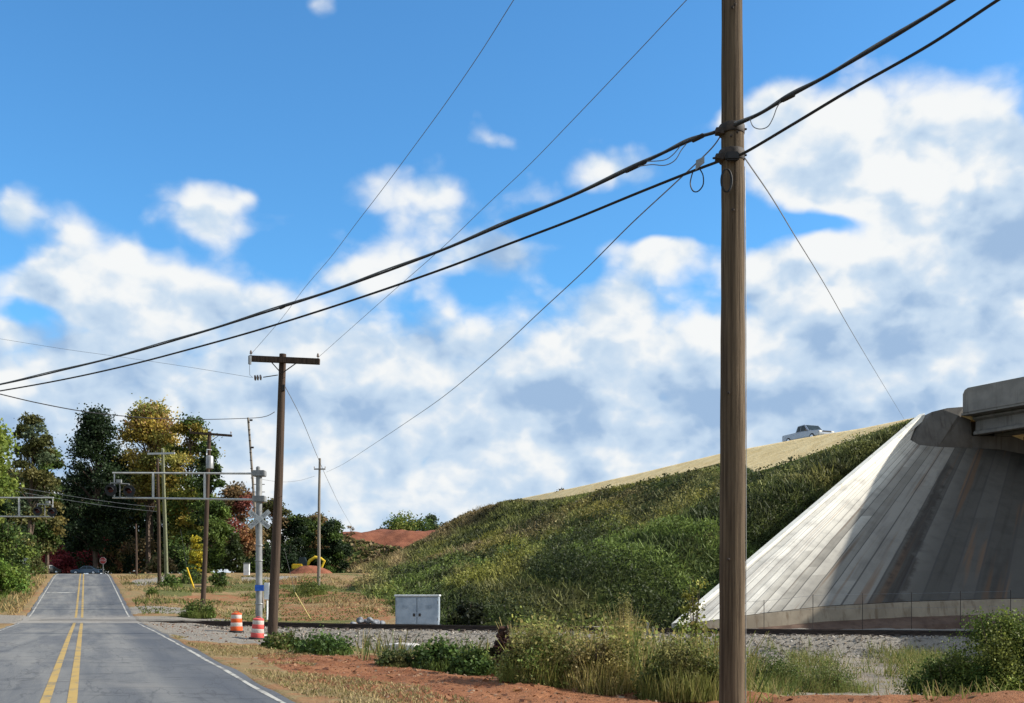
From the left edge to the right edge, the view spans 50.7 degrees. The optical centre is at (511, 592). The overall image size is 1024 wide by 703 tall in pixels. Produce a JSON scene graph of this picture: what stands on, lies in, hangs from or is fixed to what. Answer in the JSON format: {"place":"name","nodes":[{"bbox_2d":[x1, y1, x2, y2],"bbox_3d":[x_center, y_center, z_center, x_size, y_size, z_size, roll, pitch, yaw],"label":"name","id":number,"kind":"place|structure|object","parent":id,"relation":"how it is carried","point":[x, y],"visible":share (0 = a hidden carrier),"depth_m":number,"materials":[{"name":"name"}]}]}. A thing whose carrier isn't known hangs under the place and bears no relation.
{"place":"outdoors","nodes":[
{"label":"outdoors","id":0,"kind":"place"},
{"bbox_2d":[0,574,294,702],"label":"road","id":1,"kind":"structure","parent":0,"point":[128,662],"depth_m":23.80,"materials":[{"name":"asphalt"}]},
{"bbox_2d":[40,623,75,702],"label":"line","id":2,"kind":"object","parent":1,"relation":"on","point":[48,691],"visible":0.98,"depth_m":19.93,"materials":[{"name":"yellow paint"}]},
{"bbox_2d":[67,623,82,702],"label":"line","id":3,"kind":"object","parent":1,"relation":"on","point":[73,691],"visible":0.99,"depth_m":19.93,"materials":[{"name":"yellow paint"}]},
{"bbox_2d":[81,574,83,617],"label":"line","id":4,"kind":"object","parent":1,"relation":"on","point":[82,607],"visible":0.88,"depth_m":80.31,"materials":[{"name":"yellow paint"}]},
{"bbox_2d":[70,566,103,573],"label":"parked car","id":5,"kind":"object","parent":1,"relation":"on","point":[89,569],"visible":0.84,"depth_m":170.13,"materials":[{"name":"blue paint"}]},
{"bbox_2d":[138,623,284,702],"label":"edge line","id":6,"kind":"object","parent":1,"relation":"on","point":[249,684],"visible":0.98,"depth_m":19.93,"materials":[{"name":"white paint"}]},
{"bbox_2d":[0,573,1023,702],"bbox_3d":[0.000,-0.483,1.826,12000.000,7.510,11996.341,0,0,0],"label":"ground","id":7,"kind":"structure","parent":0,"point":[245,661],"depth_m":42.99,"materials":[{"name":"soil"}]},
{"bbox_2d":[0,493,13,547],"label":"oak tree","id":8,"kind":"object","parent":7,"relation":"on","point":[5,507],"visible":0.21,"depth_m":181.15,"materials":[{"name":"green plant"}]},
{"bbox_2d":[0,418,24,523],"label":"maple tree","id":9,"kind":"object","parent":7,"relation":"on","point":[8,484],"visible":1,"depth_m":71.70,"materials":[{"name":"green plant"}]},
{"bbox_2d":[1,464,28,537],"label":"oak tree","id":10,"kind":"object","parent":7,"relation":"on","point":[19,520],"visible":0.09,"depth_m":194.05,"materials":[{"name":"green plant"}]},
{"bbox_2d":[0,554,34,593],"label":"leafy shrub","id":11,"kind":"object","parent":7,"relation":"on","point":[10,581],"visible":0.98,"depth_m":85.68,"materials":[{"name":"green plant"}]},
{"bbox_2d":[0,508,37,582],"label":"leafy shrub","id":12,"kind":"object","parent":7,"relation":"on","point":[10,545],"visible":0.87,"depth_m":97.59,"materials":[{"name":"green plant"}]},
{"bbox_2d":[0,497,56,516],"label":"crossing signal","id":13,"kind":"object","parent":7,"relation":"on","point":[51,511],"visible":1,"depth_m":67.84,"materials":[{"name":"metal"}]},
{"bbox_2d":[8,528,51,575],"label":"leafy shrub","id":14,"kind":"object","parent":7,"relation":"on","point":[32,543],"visible":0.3,"depth_m":117.88,"materials":[{"name":"green plant"}]},
{"bbox_2d":[3,411,63,534],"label":"oak tree","id":15,"kind":"object","parent":7,"relation":"on","point":[33,449],"visible":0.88,"depth_m":149.34,"materials":[{"name":"green plant"}]},
{"bbox_2d":[30,552,49,573],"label":"leafy shrub","id":16,"kind":"object","parent":7,"relation":"on","point":[45,571],"visible":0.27,"depth_m":131.99,"materials":[{"name":"green plant"}]},
{"bbox_2d":[25,447,68,572],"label":"oak tree","id":17,"kind":"object","parent":7,"relation":"on","point":[44,533],"visible":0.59,"depth_m":157.59,"materials":[{"name":"green plant"}]},
{"bbox_2d":[44,565,60,573],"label":"parked car","id":18,"kind":"object","parent":7,"relation":"on","point":[54,569],"visible":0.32,"depth_m":165.45,"materials":[{"name":"paint"}]},
{"bbox_2d":[37,541,72,572],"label":"red bush","id":19,"kind":"object","parent":7,"relation":"on","point":[51,555],"visible":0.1,"depth_m":175.24,"materials":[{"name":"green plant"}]},
{"bbox_2d":[49,552,77,573],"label":"red bush","id":20,"kind":"object","parent":7,"relation":"on","point":[64,563],"visible":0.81,"depth_m":171.07,"materials":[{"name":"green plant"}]},
{"bbox_2d":[58,521,86,573],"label":"thicket","id":21,"kind":"object","parent":7,"relation":"on","point":[70,550],"visible":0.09,"depth_m":193.24,"materials":[{"name":"green plant"}]},
{"bbox_2d":[52,464,105,573],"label":"oak tree","id":22,"kind":"object","parent":7,"relation":"on","point":[89,491],"visible":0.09,"depth_m":203.17,"materials":[{"name":"green plant"}]},
{"bbox_2d":[73,537,109,572],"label":"red bush","id":23,"kind":"object","parent":7,"relation":"on","point":[87,558],"visible":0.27,"depth_m":184.33,"materials":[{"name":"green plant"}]},
{"bbox_2d":[48,402,144,573],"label":"pine tree","id":24,"kind":"object","parent":7,"relation":"on","point":[93,436],"visible":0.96,"depth_m":170.34,"materials":[{"name":"green plant"}]},
{"bbox_2d":[90,471,143,573],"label":"oak tree","id":25,"kind":"object","parent":7,"relation":"on","point":[102,492],"visible":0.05,"depth_m":202.55,"materials":[{"name":"green plant"}]},
{"bbox_2d":[97,540,140,573],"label":"brown bush","id":26,"kind":"object","parent":7,"relation":"on","point":[116,558],"visible":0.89,"depth_m":174.97,"materials":[{"name":"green plant"}]},
{"bbox_2d":[135,524,137,575],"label":"utility pole","id":27,"kind":"object","parent":7,"relation":"on","point":[136,563],"visible":0.85,"depth_m":115.51,"materials":[{"name":"brown wood"}]},
{"bbox_2d":[113,475,161,573],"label":"oak tree","id":28,"kind":"object","parent":7,"relation":"on","point":[130,531],"visible":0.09,"depth_m":195.93,"materials":[{"name":"green plant"}]},
{"bbox_2d":[119,526,156,573],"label":"thicket","id":29,"kind":"object","parent":7,"relation":"on","point":[141,545],"visible":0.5,"depth_m":181.82,"materials":[{"name":"green plant"}]},
{"bbox_2d":[111,393,186,573],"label":"poplar tree","id":30,"kind":"object","parent":7,"relation":"on","point":[152,434],"visible":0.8,"depth_m":175.69,"materials":[{"name":"yellow plant"}]},
{"bbox_2d":[141,466,161,557],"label":"pine tree","id":31,"kind":"object","parent":7,"relation":"on","point":[154,513],"visible":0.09,"depth_m":185.75,"materials":[{"name":"green plant"}]},
{"bbox_2d":[156,459,160,581],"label":"utility pole","id":32,"kind":"object","parent":7,"relation":"on","point":[158,531],"visible":0.91,"depth_m":100.98,"materials":[{"name":"brown wood"}]},
{"bbox_2d":[137,489,183,573],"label":"oak tree","id":33,"kind":"object","parent":7,"relation":"on","point":[142,518],"visible":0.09,"depth_m":193.30,"materials":[{"name":"green plant"}]},
{"bbox_2d":[143,550,177,573],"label":"brown bush","id":34,"kind":"object","parent":7,"relation":"on","point":[150,567],"visible":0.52,"depth_m":149.49,"materials":[{"name":"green plant"}]},
{"bbox_2d":[147,448,174,577],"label":"utility pole","id":35,"kind":"object","parent":7,"relation":"on","point":[162,453],"visible":0.96,"depth_m":98.27,"materials":[{"name":"brown wood"}]},
{"bbox_2d":[157,569,182,587],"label":"weed clump","id":36,"kind":"object","parent":7,"relation":"on","point":[172,581],"visible":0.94,"depth_m":98.54,"materials":[{"name":"green plant"}]},
{"bbox_2d":[154,536,191,573],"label":"thicket","id":37,"kind":"object","parent":7,"relation":"on","point":[176,551],"visible":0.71,"depth_m":159.09,"materials":[{"name":"green plant"}]},
{"bbox_2d":[144,412,225,551],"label":"oak tree","id":38,"kind":"object","parent":7,"relation":"on","point":[188,449],"visible":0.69,"depth_m":172.25,"materials":[{"name":"green plant"}]},
{"bbox_2d":[160,489,211,573],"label":"oak tree","id":39,"kind":"object","parent":7,"relation":"on","point":[161,535],"depth_m":182.02,"materials":[{"name":"green plant"}]},
{"bbox_2d":[105,466,270,635],"bbox_3d":[-16.209,-1.895,54.098,8.286,8.882,0.898,0,0,-3],"label":"crossing signal","id":40,"kind":"object","parent":7,"relation":"on","point":[258,516],"visible":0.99,"depth_m":54.17,"materials":[{"name":"metal"}]},
{"bbox_2d":[175,561,209,583],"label":"weed clump","id":41,"kind":"object","parent":7,"relation":"on","point":[196,578],"visible":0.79,"depth_m":106.65,"materials":[{"name":"green plant"}]},
{"bbox_2d":[188,534,202,573],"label":"poplar tree","id":42,"kind":"object","parent":7,"relation":"on","point":[197,556],"visible":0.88,"depth_m":131.61,"materials":[{"name":"yellow plant"}]},
{"bbox_2d":[177,598,217,618],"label":"weed clump","id":43,"kind":"object","parent":7,"relation":"on","point":[194,611],"visible":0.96,"depth_m":63.68,"materials":[{"name":"green plant"}]},
{"bbox_2d":[185,441,232,571],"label":"pine tree","id":44,"kind":"object","parent":7,"relation":"on","point":[217,482],"visible":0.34,"depth_m":167.04,"materials":[{"name":"green plant"}]},
{"bbox_2d":[189,428,231,608],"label":"utility pole","id":45,"kind":"object","parent":7,"relation":"on","point":[209,461],"visible":0.96,"depth_m":70.66,"materials":[{"name":"brown wood"}]},
{"bbox_2d":[196,500,238,571],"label":"maple tree","id":46,"kind":"object","parent":7,"relation":"on","point":[222,529],"visible":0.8,"depth_m":137.26,"materials":[{"name":"green plant"}]},
{"bbox_2d":[208,569,229,586],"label":"round bush","id":47,"kind":"object","parent":7,"relation":"on","point":[218,578],"visible":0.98,"depth_m":102.38,"materials":[{"name":"green plant"}]},
{"bbox_2d":[219,532,251,572],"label":"round bush","id":48,"kind":"object","parent":7,"relation":"on","point":[234,552],"visible":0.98,"depth_m":135.31,"materials":[{"name":"green plant"}]},
{"bbox_2d":[229,611,243,632],"bbox_3d":[-11.537,1.228,45.243,0.637,0.880,0.637,0,0,0],"label":"traffic drum","id":49,"kind":"object","parent":7,"relation":"on","point":[236,626],"visible":0.99,"depth_m":45.05,"materials":[{"name":"orange plastic"}]},
{"bbox_2d":[0,572,473,702],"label":"verge grass","id":50,"kind":"structure","parent":7,"relation":"on","point":[212,589],"depth_m":69.90,"materials":[{"name":"plant"}]},
{"bbox_2d":[211,480,269,565],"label":"maple tree","id":51,"kind":"object","parent":7,"relation":"on","point":[239,509],"visible":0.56,"depth_m":148.73,"materials":[{"name":"red plant"}]},
{"bbox_2d":[243,563,249,574],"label":"utility pedestal","id":52,"kind":"object","parent":7,"relation":"on","point":[246,568],"visible":0.98,"depth_m":123.71,"materials":[{"name":"white paint"}]},
{"bbox_2d":[247,417,264,609],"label":"utility pole","id":53,"kind":"object","parent":7,"relation":"on","point":[251,468],"visible":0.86,"depth_m":75.51,"materials":[{"name":"grey wood"}]},
{"bbox_2d":[249,617,264,639],"bbox_3d":[-8.731,1.224,37.021,0.566,0.797,0.564,0,0,0],"label":"traffic drum","id":54,"kind":"object","parent":7,"relation":"on","point":[257,631],"visible":0.98,"depth_m":36.84,"materials":[{"name":"red plastic"}]},
{"bbox_2d":[249,540,281,572],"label":"thicket","id":55,"kind":"object","parent":7,"relation":"on","point":[266,558],"visible":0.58,"depth_m":151.11,"materials":[{"name":"green plant"}]},
{"bbox_2d":[262,497,291,572],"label":"maple tree","id":56,"kind":"object","parent":7,"relation":"on","point":[268,505],"visible":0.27,"depth_m":164.14,"materials":[{"name":"brown plant"}]},
{"bbox_2d":[258,626,305,649],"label":"weed clump","id":57,"kind":"object","parent":7,"relation":"on","point":[278,640],"visible":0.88,"depth_m":30.29,"materials":[{"name":"green plant"}]},
{"bbox_2d":[248,350,319,637],"bbox_3d":[-8.337,-3.305,39.685,2.597,11.129,0.567,0,0,0],"label":"utility pole","id":58,"kind":"object","parent":7,"relation":"on","point":[282,359],"visible":0.98,"depth_m":39.62,"materials":[{"name":"brown wood"}]},
{"bbox_2d":[0,394,273,419],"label":"service cable","id":59,"kind":"object","parent":58,"relation":"attached to","point":[125,416],"visible":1,"depth_m":59.65,"materials":[{"name":"rubber"}]},
{"bbox_2d":[252,0,513,352],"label":"power line","id":60,"kind":"object","parent":58,"relation":"attached to","point":[408,154],"visible":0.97,"depth_m":20.01,"materials":[{"name":"grey metal"}]},
{"bbox_2d":[319,0,686,356],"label":"power line","id":61,"kind":"object","parent":58,"relation":"attached to","point":[534,159],"visible":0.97,"depth_m":20.16,"materials":[{"name":"grey metal"}]},
{"bbox_2d":[270,540,298,572],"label":"thicket","id":62,"kind":"object","parent":7,"relation":"on","point":[292,557],"visible":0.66,"depth_m":157.34,"materials":[{"name":"green plant"}]},
{"bbox_2d":[281,514,316,572],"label":"cedar tree","id":63,"kind":"object","parent":7,"relation":"on","point":[299,533],"visible":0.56,"depth_m":163.93,"materials":[{"name":"green plant"}]},
{"bbox_2d":[291,556,324,570],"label":"excavator","id":64,"kind":"object","parent":7,"relation":"on","point":[303,561],"visible":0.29,"depth_m":149.50,"materials":[{"name":"yellow metal"}]},
{"bbox_2d":[289,569,328,594],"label":"weed clump","id":65,"kind":"object","parent":7,"relation":"on","point":[311,588],"visible":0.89,"depth_m":91.59,"materials":[{"name":"green plant"}]},
{"bbox_2d":[288,565,331,573],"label":"soil heap","id":66,"kind":"object","parent":7,"relation":"on","point":[303,569],"visible":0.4,"depth_m":136.18,"materials":[{"name":"soil"}]},
{"bbox_2d":[314,458,325,585],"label":"utility pole","id":67,"kind":"object","parent":7,"relation":"on","point":[319,468],"visible":0.95,"depth_m":103.88,"materials":[{"name":"brown wood"}]},
{"bbox_2d":[287,624,356,655],"bbox_3d":[-4.841,1.253,27.511,1.771,0.908,2.058,0,0,0],"label":"weed clump","id":68,"kind":"object","parent":7,"relation":"on","point":[325,644],"visible":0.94,"depth_m":27.13,"materials":[{"name":"green plant"}]},
{"bbox_2d":[304,511,339,565],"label":"maple tree","id":69,"kind":"object","parent":7,"relation":"on","point":[314,520],"visible":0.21,"depth_m":169.75,"materials":[{"name":"green plant"}]},
{"bbox_2d":[313,517,355,572],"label":"cedar tree","id":70,"kind":"object","parent":7,"relation":"on","point":[338,548],"visible":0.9,"depth_m":164.87,"materials":[{"name":"green plant"}]},
{"bbox_2d":[336,529,434,569],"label":"dirt stockpile","id":71,"kind":"object","parent":7,"relation":"on","point":[395,538],"visible":0.15,"depth_m":199.03,"materials":[{"name":"soil"}]},
{"bbox_2d":[303,535,401,572],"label":"stockpile weeds","id":72,"kind":"object","parent":71,"relation":"on","point":[386,547],"visible":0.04,"depth_m":194.29,"materials":[{"name":"green plant"}]},
{"bbox_2d":[372,647,417,667],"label":"weed clump","id":73,"kind":"object","parent":7,"relation":"on","point":[401,658],"visible":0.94,"depth_m":23.36,"materials":[{"name":"green plant"}]},
{"bbox_2d":[372,642,418,651],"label":"concrete slab","id":74,"kind":"structure","parent":7,"relation":"on","point":[407,645],"depth_m":46.50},
{"bbox_2d":[376,510,438,530],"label":"oak tree","id":75,"kind":"object","parent":7,"relation":"on","point":[397,523],"visible":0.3,"depth_m":261.37,"materials":[{"name":"green plant"}]},
{"bbox_2d":[394,595,440,624],"bbox_3d":[-5.408,1.116,62.065,2.580,1.978,1.370,0,0,0],"label":"equipment cabinet","id":76,"kind":"object","parent":7,"relation":"on","point":[418,609],"visible":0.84,"depth_m":61.45,"materials":[{"name":"metal"}]},
{"bbox_2d":[424,512,442,530],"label":"oak tree","id":77,"kind":"object","parent":7,"relation":"on","point":[433,518],"visible":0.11,"depth_m":272.97,"materials":[{"name":"green plant"}]},
{"bbox_2d":[410,629,463,671],"bbox_3d":[-1.585,1.315,23.518,1.362,1.048,1.328,0,0,0],"label":"weed clump","id":78,"kind":"object","parent":7,"relation":"on","point":[437,656],"visible":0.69,"depth_m":23.28,"materials":[{"name":"green plant"}]},
{"bbox_2d":[444,593,490,624],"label":"dark bush","id":79,"kind":"object","parent":7,"relation":"on","point":[473,614],"visible":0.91,"depth_m":62.24,"materials":[{"name":"green plant"}]},
{"bbox_2d":[445,637,499,675],"bbox_3d":[-0.748,1.332,21.260,1.147,0.906,1.285,0,0,0],"label":"weed clump","id":80,"kind":"object","parent":7,"relation":"on","point":[475,661],"visible":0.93,"depth_m":21.09,"materials":[{"name":"green plant"}]},
{"bbox_2d":[488,625,512,670],"bbox_3d":[-0.163,1.215,22.424,0.627,1.133,0.778,0,0,17],"label":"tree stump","id":81,"kind":"object","parent":7,"relation":"on","point":[502,639],"visible":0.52,"depth_m":22.31,"materials":[{"name":"brown plant"}]},
{"bbox_2d":[487,594,586,687],"bbox_3d":[0.443,0.907,19.177,1.780,1.752,1.690,0,0,0],"label":"weed clump","id":82,"kind":"object","parent":7,"relation":"on","point":[535,660],"visible":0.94,"depth_m":18.81,"materials":[{"name":"green plant"}]},
{"bbox_2d":[107,619,1021,636],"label":"railway track","id":83,"kind":"structure","parent":7,"relation":"on","point":[485,628],"depth_m":56.41,"materials":[{"name":"metal"}]},
{"bbox_2d":[149,622,1023,702],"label":"loose stones","id":84,"kind":"object","parent":7,"relation":"on","point":[492,675],"visible":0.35,"depth_m":27.24,"materials":[{"name":"gravel"}]},
{"bbox_2d":[556,610,641,695],"bbox_3d":[1.502,1.082,18.964,1.703,1.580,1.771,0,0,0],"label":"weed clump","id":85,"kind":"object","parent":7,"relation":"on","point":[600,674],"visible":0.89,"depth_m":18.62,"materials":[{"name":"green plant"}]},
{"bbox_2d":[593,591,666,647],"bbox_3d":[4.601,1.558,42.982,3.139,3.307,3.016,0,0,0],"label":"goldenrod","id":86,"kind":"object","parent":7,"relation":"on","point":[623,616],"visible":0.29,"depth_m":42.92,"materials":[{"name":"green plant"}]},
{"bbox_2d":[622,620,718,702],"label":"weed clump","id":87,"kind":"object","parent":7,"relation":"on","point":[675,675],"visible":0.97,"depth_m":17.73,"materials":[{"name":"green plant"}]},
{"bbox_2d":[350,606,1022,702],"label":"ditch weeds","id":88,"kind":"object","parent":7,"relation":"on","point":[898,656],"visible":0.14,"depth_m":25.61,"materials":[{"name":"green plant"}]},
{"bbox_2d":[671,577,716,646],"bbox_3d":[7.404,1.234,44.003,1.770,3.881,1.700,0,0,21],"label":"sapling","id":89,"kind":"object","parent":7,"relation":"on","point":[692,607],"visible":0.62,"depth_m":43.95,"materials":[{"name":"green plant"}]},
{"bbox_2d":[712,0,746,702],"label":"utility pole","id":90,"kind":"object","parent":7,"relation":"on","point":[732,594],"visible":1,"depth_m":13.08,"materials":[{"name":"brown wood"}]},
{"bbox_2d":[0,0,955,384],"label":"cable bundle","id":91,"kind":"object","parent":90,"relation":"attached to","point":[768,108],"visible":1,"depth_m":14.51,"materials":[{"name":"rubber"}]},
{"bbox_2d":[0,0,999,391],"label":"overhead cable","id":92,"kind":"object","parent":90,"relation":"attached to","point":[698,162],"visible":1,"depth_m":14.13,"materials":[{"name":"rubber"}]},
{"bbox_2d":[327,137,719,471],"bbox_3d":[-6.791,-8.009,53.601,0.018,4.870,82.684,0,0,-13],"label":"power line","id":93,"kind":"object","parent":90,"relation":"attached to","point":[564,288],"visible":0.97,"depth_m":19.56,"materials":[{"name":"grey metal"}]},
{"bbox_2d":[744,158,902,416],"bbox_3d":[16.773,-9.340,48.775,0.018,8.155,76.575,0,0,21],"label":"guy wire","id":94,"kind":"object","parent":90,"relation":"attached to","point":[807,256],"visible":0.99,"depth_m":18.53,"materials":[{"name":"metal"}]},
{"bbox_2d":[748,639,811,691],"bbox_3d":[7.978,2.262,32.934,2.438,1.710,2.289,0,0,0],"label":"weed clump","id":95,"kind":"object","parent":7,"relation":"on","point":[788,673],"visible":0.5,"depth_m":32.59,"materials":[{"name":"green plant"}]},
{"bbox_2d":[793,651,877,693],"bbox_3d":[9.808,2.444,33.088,2.627,1.488,2.673,0,0,13],"label":"weed clump","id":96,"kind":"object","parent":7,"relation":"on","point":[851,687],"visible":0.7,"depth_m":32.64,"materials":[{"name":"green plant"}]},
{"bbox_2d":[751,590,1010,628],"bbox_3d":[19.582,0.989,58.300,14.675,2.253,0.036,0,0,0],"label":"wire fence","id":97,"kind":"object","parent":7,"relation":"on","point":[911,593],"visible":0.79,"depth_m":58.29,"materials":[{"name":"metal"}]},
{"bbox_2d":[758,614,1023,628],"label":"earth bench","id":98,"kind":"object","parent":7,"relation":"on","point":[938,622],"visible":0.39,"depth_m":59.74,"materials":[{"name":"soil"}]},
{"bbox_2d":[888,642,976,695],"bbox_3d":[10.362,2.064,26.124,2.487,2.042,2.365,0,0,35],"label":"bush","id":99,"kind":"object","parent":7,"relation":"on","point":[916,682],"visible":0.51,"depth_m":25.85,"materials":[{"name":"green plant"}]},
{"bbox_2d":[911,377,1023,453],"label":"highway bridge","id":100,"kind":"structure","parent":7,"relation":"on","point":[995,411],"depth_m":79.61,"materials":[{"name":"concrete"}]},
{"bbox_2d":[917,600,1023,694],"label":"leafy shrub","id":101,"kind":"object","parent":7,"relation":"on","point":[997,662],"visible":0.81,"depth_m":24.71,"materials":[{"name":"green plant"}]},
{"bbox_2d":[0,0,1023,573],"label":"sky","id":102,"kind":"structure","parent":0,"point":[170,169],"materials":[{"name":"blue"}]},
{"bbox_2d":[349,416,1023,627],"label":"embankment","id":103,"kind":"structure","parent":0,"point":[765,455],"depth_m":84.77,"materials":[{"name":"plant"}]},
{"bbox_2d":[351,418,913,627],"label":"slope weeds","id":104,"kind":"object","parent":103,"relation":"on","point":[457,539],"visible":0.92,"depth_m":78.28,"materials":[{"name":"green plant"}]},
{"bbox_2d":[782,425,833,441],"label":"pickup truck","id":105,"kind":"object","parent":103,"relation":"on","point":[803,431],"visible":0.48,"depth_m":102.71,"materials":[{"name":"silver metal"}]},
{"bbox_2d":[672,413,1023,628],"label":"slope paving","id":106,"kind":"structure","parent":103,"relation":"on","point":[895,518],"depth_m":66.65,"materials":[{"name":"concrete"}]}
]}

